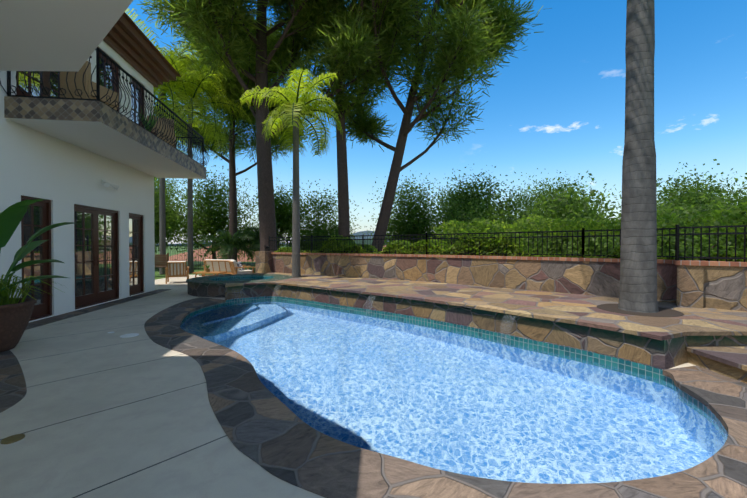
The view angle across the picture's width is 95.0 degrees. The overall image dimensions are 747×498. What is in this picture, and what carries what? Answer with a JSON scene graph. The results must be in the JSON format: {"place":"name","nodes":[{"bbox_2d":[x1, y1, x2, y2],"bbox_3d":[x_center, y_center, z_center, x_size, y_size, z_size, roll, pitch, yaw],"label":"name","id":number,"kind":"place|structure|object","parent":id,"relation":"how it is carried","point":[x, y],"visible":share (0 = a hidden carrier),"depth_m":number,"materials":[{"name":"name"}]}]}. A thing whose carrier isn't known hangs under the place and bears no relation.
{"place":"outdoors","nodes":[
{"label":"outdoors","id":0,"kind":"place"},
{"bbox_2d":[155,246,286,279],"bbox_3d":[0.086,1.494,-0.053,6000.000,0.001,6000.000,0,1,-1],"label":"ground","id":1,"kind":"structure","parent":0,"point":[162,276],"depth_m":26.79,"materials":[{"name":"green plant"}]},
{"bbox_2d":[25,289,170,329],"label":"base trim","id":2,"kind":"structure","parent":1,"relation":"on","point":[37,323],"depth_m":7.78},
{"bbox_2d":[0,40,204,321],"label":"house walls","id":3,"kind":"structure","parent":1,"relation":"on","point":[64,166],"depth_m":7.58,"materials":[{"name":"paint"}]},
{"bbox_2d":[0,0,132,71],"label":"roof overhang","id":4,"kind":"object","parent":3,"relation":"on","point":[52,35],"depth_m":3.06,"materials":[{"name":"paint"}]},
{"bbox_2d":[16,47,144,320],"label":"door frames","id":5,"kind":"structure","parent":3,"relation":"attached to","point":[44,308],"depth_m":8.45,"materials":[{"name":"brown wood"}]},
{"bbox_2d":[19,58,139,304],"bbox_3d":[-6.969,-1.820,8.530,0.001,6.375,4.390,0,1,-7],"label":"door glass","id":6,"kind":"object","parent":5,"relation":"in","point":[78,234],"visible":0.1,"depth_m":8.24,"materials":[{"name":"clear glass"}]},
{"bbox_2d":[0,48,208,165],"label":"balcony railing","id":7,"kind":"object","parent":3,"relation":"attached to","point":[97,90],"visible":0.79,"depth_m":7.22,"materials":[{"name":"black metal"}]},
{"bbox_2d":[4,96,205,178],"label":"balcony slab","id":8,"kind":"structure","parent":3,"relation":"attached to","point":[55,109],"depth_m":6.25,"materials":[{"name":"grey stone"}]},
{"bbox_2d":[60,61,175,147],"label":"balcony chairs","id":9,"kind":"object","parent":8,"relation":"on","point":[79,82],"visible":0.33,"depth_m":6.89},
{"bbox_2d":[132,103,160,130],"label":"balcony plant","id":10,"kind":"object","parent":8,"relation":"on","point":[148,123],"visible":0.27,"depth_m":8.80,"materials":[{"name":"green plant"}]},
{"bbox_2d":[101,180,118,189],"bbox_3d":[-6.746,-1.648,8.722,0.271,0.213,0.549,0,1,-7],"label":"flood light","id":11,"kind":"object","parent":3,"relation":"attached to","point":[107,184],"visible":1,"depth_m":8.70,"materials":[{"name":"white plastic"}]},
{"bbox_2d":[103,12,180,86],"bbox_3d":[-11.737,-6.778,3.293,12.240,3.040,15.770,0,1,-7],"label":"roof eave","id":12,"kind":"object","parent":3,"relation":"on","point":[126,39],"visible":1,"depth_m":9.80,"materials":[{"name":"brown wood"}]},
{"bbox_2d":[155,253,168,267],"bbox_3d":[-10.486,0.756,16.346,1.600,1.100,0.643,0,1,-6],"label":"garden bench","id":13,"kind":"object","parent":1,"relation":"on","point":[161,258],"visible":0.19,"depth_m":16.10,"materials":[{"name":"brown wood"}]},
{"bbox_2d":[154,179,186,255],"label":"bush","id":14,"kind":"object","parent":1,"relation":"on","point":[171,226],"visible":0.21,"depth_m":20.53,"materials":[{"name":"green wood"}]},
{"bbox_2d":[154,178,195,214],"bbox_3d":[-20.161,-2.593,27.914,10.536,13.030,11.346,0,1,-1],"label":"tree","id":15,"kind":"object","parent":1,"relation":"on","point":[169,183],"visible":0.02,"depth_m":29.01,"materials":[{"name":"green plant"}]},
{"bbox_2d":[125,8,229,273],"bbox_3d":[-10.733,-4.581,17.413,5.834,11.750,6.362,0,1,-1],"label":"palm","id":16,"kind":"object","parent":1,"relation":"on","point":[162,216],"visible":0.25,"depth_m":17.41,"materials":[{"name":"green plant"}]},
{"bbox_2d":[154,177,200,249],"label":"bush","id":17,"kind":"object","parent":1,"relation":"on","point":[177,205],"visible":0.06,"depth_m":24.19,"materials":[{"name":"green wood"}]},
{"bbox_2d":[153,46,253,272],"bbox_3d":[-9.652,-4.312,18.186,6.229,11.197,5.734,0,1,-1],"label":"palm","id":18,"kind":"object","parent":1,"relation":"on","point":[193,102],"visible":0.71,"depth_m":18.07,"materials":[{"name":"green plant"}]},
{"bbox_2d":[169,246,254,261],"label":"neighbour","id":19,"kind":"structure","parent":1,"relation":"on","point":[180,256],"depth_m":33.20,"materials":[{"name":"red"}]},
{"bbox_2d":[155,245,268,270],"bbox_3d":[-13.673,0.531,19.237,20.586,1.490,5.104,0,1,15],"label":"fence","id":20,"kind":"object","parent":1,"relation":"on","point":[265,246],"visible":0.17,"depth_m":20.81,"materials":[{"name":"black metal"}]},
{"bbox_2d":[167,165,258,263],"bbox_3d":[-12.217,-1.745,26.611,9.636,10.694,8.854,0,1,-1],"label":"bush","id":21,"kind":"object","parent":1,"relation":"on","point":[210,223],"visible":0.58,"depth_m":25.85,"materials":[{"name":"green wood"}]},
{"bbox_2d":[199,228,253,260],"bbox_3d":[-7.465,0.110,17.727,2.804,2.363,2.746,0,1,-1],"label":"pygmy palm","id":22,"kind":"object","parent":1,"relation":"on","point":[228,244],"visible":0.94,"depth_m":17.53,"materials":[{"name":"green plant"}]},
{"bbox_2d":[153,5,315,260],"bbox_3d":[-10.376,-7.428,23.110,12.916,19.328,11.462,0,1,-1],"label":"tree","id":23,"kind":"object","parent":1,"relation":"on","point":[235,142],"visible":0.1,"depth_m":23.43,"materials":[{"name":"green plant"}]},
{"bbox_2d":[237,222,288,258],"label":"shrub","id":24,"kind":"object","parent":1,"relation":"on","point":[256,240],"visible":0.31,"depth_m":18.05,"materials":[{"name":"green plant"}]},
{"bbox_2d":[237,168,314,261],"bbox_3d":[-7.896,-1.461,27.477,7.054,10.040,7.726,0,1,-39],"label":"bush","id":25,"kind":"object","parent":1,"relation":"on","point":[281,208],"visible":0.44,"depth_m":26.23,"materials":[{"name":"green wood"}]},
{"bbox_2d":[136,0,431,250],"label":"pine","id":26,"kind":"object","parent":1,"relation":"on","point":[217,29],"visible":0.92,"depth_m":15.78,"materials":[{"name":"green plant"}]},
{"bbox_2d":[276,179,370,250],"bbox_3d":[-3.814,-0.668,25.600,7.296,9.319,8.130,0,1,-1],"label":"bush","id":27,"kind":"object","parent":1,"relation":"on","point":[321,229],"visible":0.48,"depth_m":25.05,"materials":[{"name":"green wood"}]},
{"bbox_2d":[272,0,441,237],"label":"pine","id":28,"kind":"object","parent":1,"relation":"on","point":[343,206],"visible":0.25,"depth_m":17.82,"materials":[{"name":"green plant"}]},
{"bbox_2d":[362,168,449,247],"bbox_3d":[2.814,-1.121,25.723,7.642,10.688,7.958,1,1,41],"label":"bush","id":29,"kind":"object","parent":1,"relation":"on","point":[411,223],"visible":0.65,"depth_m":24.80,"materials":[{"name":"green plant"}]},
{"bbox_2d":[311,0,550,250],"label":"pine","id":30,"kind":"object","parent":1,"relation":"on","point":[466,46],"visible":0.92,"depth_m":17.00,"materials":[{"name":"green plant"}]},
{"bbox_2d":[228,296,659,368],"bbox_3d":[-0.858,1.942,5.734,9.552,1.050,3.932,1,1,42],"label":"pool tile border","id":31,"kind":"object","parent":1,"relation":"in","point":[484,329],"visible":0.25,"depth_m":5.68,"materials":[{"name":"teal tile"}]},
{"bbox_2d":[144,297,746,497],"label":"pool coping","id":32,"kind":"object","parent":31,"relation":"on","point":[264,427],"visible":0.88,"depth_m":2.43,"materials":[{"name":"brown stone"}]},
{"bbox_2d":[180,301,727,483],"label":"pool water","id":33,"kind":"structure","parent":31,"relation":"in","point":[454,401],"depth_m":3.62,"materials":[{"name":"blue liquid"}]},
{"bbox_2d":[180,296,727,435],"bbox_3d":[-0.858,1.573,5.730,9.544,0.288,3.924,1,1,42],"label":"pool tile band","id":34,"kind":"object","parent":31,"relation":"attached to","point":[649,371],"visible":0.12,"depth_m":5.64,"materials":[{"name":"teal tile"}]},
{"bbox_2d":[431,165,506,243],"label":"bush","id":35,"kind":"object","parent":1,"relation":"on","point":[446,196],"depth_m":32.80,"materials":[{"name":"green plant"}]},
{"bbox_2d":[421,164,540,243],"bbox_3d":[6.948,-0.947,21.667,7.272,9.335,7.096,0,1,27],"label":"bush","id":36,"kind":"object","parent":1,"relation":"on","point":[457,198],"visible":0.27,"depth_m":21.35,"materials":[{"name":"green plant"}]},
{"bbox_2d":[225,272,746,369],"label":"raised terrace","id":37,"kind":"structure","parent":1,"relation":"on","point":[580,322],"depth_m":5.85,"materials":[{"name":"brown stone"}]},
{"bbox_2d":[240,68,342,276],"bbox_3d":[-2.701,-2.496,11.733,3.164,7.000,3.038,-1,1,-43],"label":"queen palm","id":38,"kind":"object","parent":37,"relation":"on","point":[294,120],"visible":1,"depth_m":11.66,"materials":[{"name":"green plant"}]},
{"bbox_2d":[272,254,676,301],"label":"retaining wall","id":39,"kind":"structure","parent":37,"relation":"on","point":[589,278],"depth_m":8.87,"materials":[{"name":"brown stone"}]},
{"bbox_2d":[271,252,674,263],"bbox_3d":[0.956,0.201,10.516,12.626,0.072,0.951,0,1,36],"label":"wall coping","id":40,"kind":"object","parent":39,"relation":"on","point":[532,258],"visible":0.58,"depth_m":8.87,"materials":[{"name":"beige stone"}]},
{"bbox_2d":[269,225,679,258],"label":"fence wall","id":41,"kind":"structure","parent":40,"relation":"on","point":[583,231],"depth_m":8.95,"materials":[{"name":"black metal"}]},
{"bbox_2d":[285,275,683,316],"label":"planting holes","id":42,"kind":"object","parent":37,"relation":"on","point":[664,312],"visible":0.65,"depth_m":5.51,"materials":[{"name":"brown soil"}]},
{"bbox_2d":[618,0,658,312],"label":"palm","id":43,"kind":"object","parent":37,"relation":"on","point":[638,271],"visible":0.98,"depth_m":5.52,"materials":[{"name":"grey plant"}]},
{"bbox_2d":[442,194,547,251],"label":"bush","id":44,"kind":"object","parent":1,"relation":"on","point":[486,216],"visible":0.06,"depth_m":14.70,"materials":[{"name":"green plant"}]},
{"bbox_2d":[498,169,580,243],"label":"bush","id":45,"kind":"object","parent":1,"relation":"on","point":[535,194],"visible":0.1,"depth_m":27.51,"materials":[{"name":"green plant"}]},
{"bbox_2d":[509,171,621,254],"bbox_3d":[8.050,0.321,14.067,5.389,6.854,5.810,0,1,-36],"label":"bush","id":46,"kind":"object","parent":1,"relation":"on","point":[565,209],"visible":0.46,"depth_m":13.39,"materials":[{"name":"green plant"}]},
{"bbox_2d":[522,168,616,220],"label":"bush","id":47,"kind":"object","parent":1,"relation":"on","point":[568,191],"visible":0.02,"depth_m":34.26,"materials":[{"name":"green plant"}]},
{"bbox_2d":[528,179,620,251],"bbox_3d":[12.051,0.137,20.401,7.372,8.783,7.701,0,1,-30],"label":"bush","id":48,"kind":"object","parent":1,"relation":"on","point":[587,207],"visible":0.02,"depth_m":19.38,"materials":[{"name":"green plant"}]},
{"bbox_2d":[609,192,746,256],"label":"bush","id":49,"kind":"object","parent":1,"relation":"on","point":[682,223],"visible":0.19,"depth_m":12.20,"materials":[{"name":"green plant"}]},
{"bbox_2d":[617,163,742,241],"bbox_3d":[22.458,-0.653,25.003,8.073,11.175,9.060,0,1,-28],"label":"bush","id":50,"kind":"object","parent":1,"relation":"on","point":[666,196],"visible":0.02,"depth_m":24.74,"materials":[{"name":"green plant"}]},
{"bbox_2d":[656,159,746,249],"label":"bush","id":51,"kind":"object","parent":1,"relation":"on","point":[699,202],"visible":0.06,"depth_m":17.64,"materials":[{"name":"green plant"}]},
{"bbox_2d":[664,174,746,207],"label":"bush","id":52,"kind":"object","parent":1,"relation":"on","point":[717,193],"depth_m":30.45,"materials":[{"name":"green plant"}]},
{"bbox_2d":[689,178,746,251],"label":"bush","id":53,"kind":"object","parent":1,"relation":"on","point":[734,203],"visible":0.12,"depth_m":12.44,"materials":[{"name":"green plant"}]},
{"bbox_2d":[0,275,695,497],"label":"concrete deck","id":54,"kind":"structure","parent":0,"point":[98,410],"depth_m":2.87,"materials":[{"name":"grey concrete"}]},
{"bbox_2d":[0,434,24,443],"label":"deck drain","id":55,"kind":"object","parent":54,"relation":"on","point":[12,439],"visible":0.98,"depth_m":2.62,"materials":[{"name":"gold metal"}]},
{"bbox_2d":[0,350,26,412],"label":"stone paving","id":56,"kind":"structure","parent":54,"relation":"on","point":[13,389],"depth_m":3.72,"materials":[{"name":"stone"}]},
{"bbox_2d":[0,298,36,351],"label":"clay pot","id":57,"kind":"object","parent":56,"relation":"on","point":[14,319],"visible":0.9,"depth_m":4.78,"materials":[{"name":"brown ceramic"}]},
{"bbox_2d":[0,199,74,304],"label":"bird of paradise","id":58,"kind":"object","parent":57,"relation":"on","point":[11,216],"visible":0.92,"depth_m":4.90,"materials":[{"name":"green plant"}]},
{"bbox_2d":[108,332,138,337],"bbox_3d":[-4.195,1.422,5.720,0.670,0.011,0.257,0,1,26],"label":"skimmer lid","id":59,"kind":"object","parent":54,"relation":"on","point":[129,335],"visible":0.96,"depth_m":5.61,"materials":[{"name":"white plastic"}]},
{"bbox_2d":[165,261,188,283],"bbox_3d":[-7.832,0.902,13.687,0.795,0.865,0.896,0,1,-26],"label":"armchair","id":60,"kind":"object","parent":54,"relation":"on","point":[176,268],"visible":0.96,"depth_m":13.36,"materials":[{"name":"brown wood"}]},
{"bbox_2d":[192,271,226,276],"bbox_3d":[-6.699,1.137,14.033,1.150,0.396,0.600,0,1,7],"label":"coffee table","id":61,"kind":"object","parent":54,"relation":"on","point":[210,272],"visible":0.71,"depth_m":13.80,"materials":[{"name":"brown wood"}]},
{"bbox_2d":[203,259,244,274],"bbox_3d":[-6.675,0.885,15.304,1.565,0.865,0.896,0,1,9],"label":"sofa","id":62,"kind":"object","parent":54,"relation":"on","point":[219,264],"visible":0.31,"depth_m":14.95,"materials":[{"name":"beige fabric"}]},
{"bbox_2d":[186,274,291,297],"bbox_3d":[-4.354,1.357,11.324,3.240,0.804,3.240,0,1,-1],"label":"spa","id":63,"kind":"object","parent":54,"relation":"on","point":[203,286],"visible":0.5,"depth_m":9.99,"materials":[{"name":"stone"}]},
{"bbox_2d":[207,275,273,279],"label":"water","id":64,"kind":"structure","parent":63,"relation":"attached to","point":[241,276],"depth_m":12.19,"materials":[{"name":"teal liquid"}]},
{"bbox_2d":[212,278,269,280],"bbox_3d":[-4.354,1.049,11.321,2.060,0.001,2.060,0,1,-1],"label":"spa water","id":65,"kind":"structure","parent":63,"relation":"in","point":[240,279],"depth_m":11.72,"materials":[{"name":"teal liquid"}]},
{"bbox_2d":[229,260,254,273],"bbox_3d":[-5.475,0.896,14.235,0.896,0.865,0.795,0,1,-36],"label":"armchair","id":66,"kind":"object","parent":54,"relation":"on","point":[234,266],"visible":0.65,"depth_m":14.02,"materials":[{"name":"brown wood"}]},
{"bbox_2d":[255,251,703,307],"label":"wall pilasters","id":67,"kind":"object","parent":54,"relation":"on","point":[690,285],"depth_m":6.00,"materials":[{"name":"brown stone"}]},
{"bbox_2d":[675,260,705,265],"bbox_3d":[5.708,0.245,6.178,0.396,0.074,0.645,1,1,42],"label":"wall cap","id":68,"kind":"object","parent":67,"relation":"on","point":[691,262],"visible":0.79,"depth_m":5.95,"materials":[{"name":"red brick"}]},
{"bbox_2d":[703,266,746,310],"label":"retaining wall","id":69,"kind":"structure","parent":67,"relation":"attached to","point":[724,287],"depth_m":5.76,"materials":[{"name":"stone"}]},
{"bbox_2d":[274,231,746,261],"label":"hedge","id":70,"kind":"object","parent":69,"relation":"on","point":[508,244],"visible":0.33,"depth_m":9.50,"materials":[{"name":"green plant"}]},
{"bbox_2d":[430,201,746,237],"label":"hedge shoots","id":71,"kind":"object","parent":70,"relation":"attached to","point":[714,216],"visible":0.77,"depth_m":8.06,"materials":[{"name":"green plant"}]},
{"bbox_2d":[675,224,746,261],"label":"fence","id":72,"kind":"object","parent":69,"relation":"on","point":[677,234],"depth_m":6.01,"materials":[{"name":"black metal"}]},
{"bbox_2d":[706,261,746,266],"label":"wall cap","id":73,"kind":"object","parent":69,"relation":"on","point":[724,263],"visible":0.56,"depth_m":5.74,"materials":[{"name":"red brick"}]},
{"bbox_2d":[685,346,746,383],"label":"side step","id":74,"kind":"object","parent":54,"relation":"on","point":[729,361],"visible":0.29,"depth_m":4.01,"materials":[{"name":"brown stone"}]},
{"bbox_2d":[155,237,615,245],"bbox_3d":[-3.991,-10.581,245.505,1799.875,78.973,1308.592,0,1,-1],"label":"hills","id":75,"kind":"structure","parent":0,"point":[365,241],"depth_m":899.02,"materials":[{"name":"green"}]},
{"bbox_2d":[125,0,746,243],"label":"sky","id":76,"kind":"structure","parent":0,"point":[558,106],"materials":[{"name":"blue"}]},
{"bbox_2d":[156,194,745,244],"bbox_3d":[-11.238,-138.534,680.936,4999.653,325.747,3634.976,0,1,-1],"label":"distant hills","id":77,"kind":"structure","parent":0,"point":[361,233],"depth_m":2497.03,"materials":[{"name":"green plant"}]}
]}

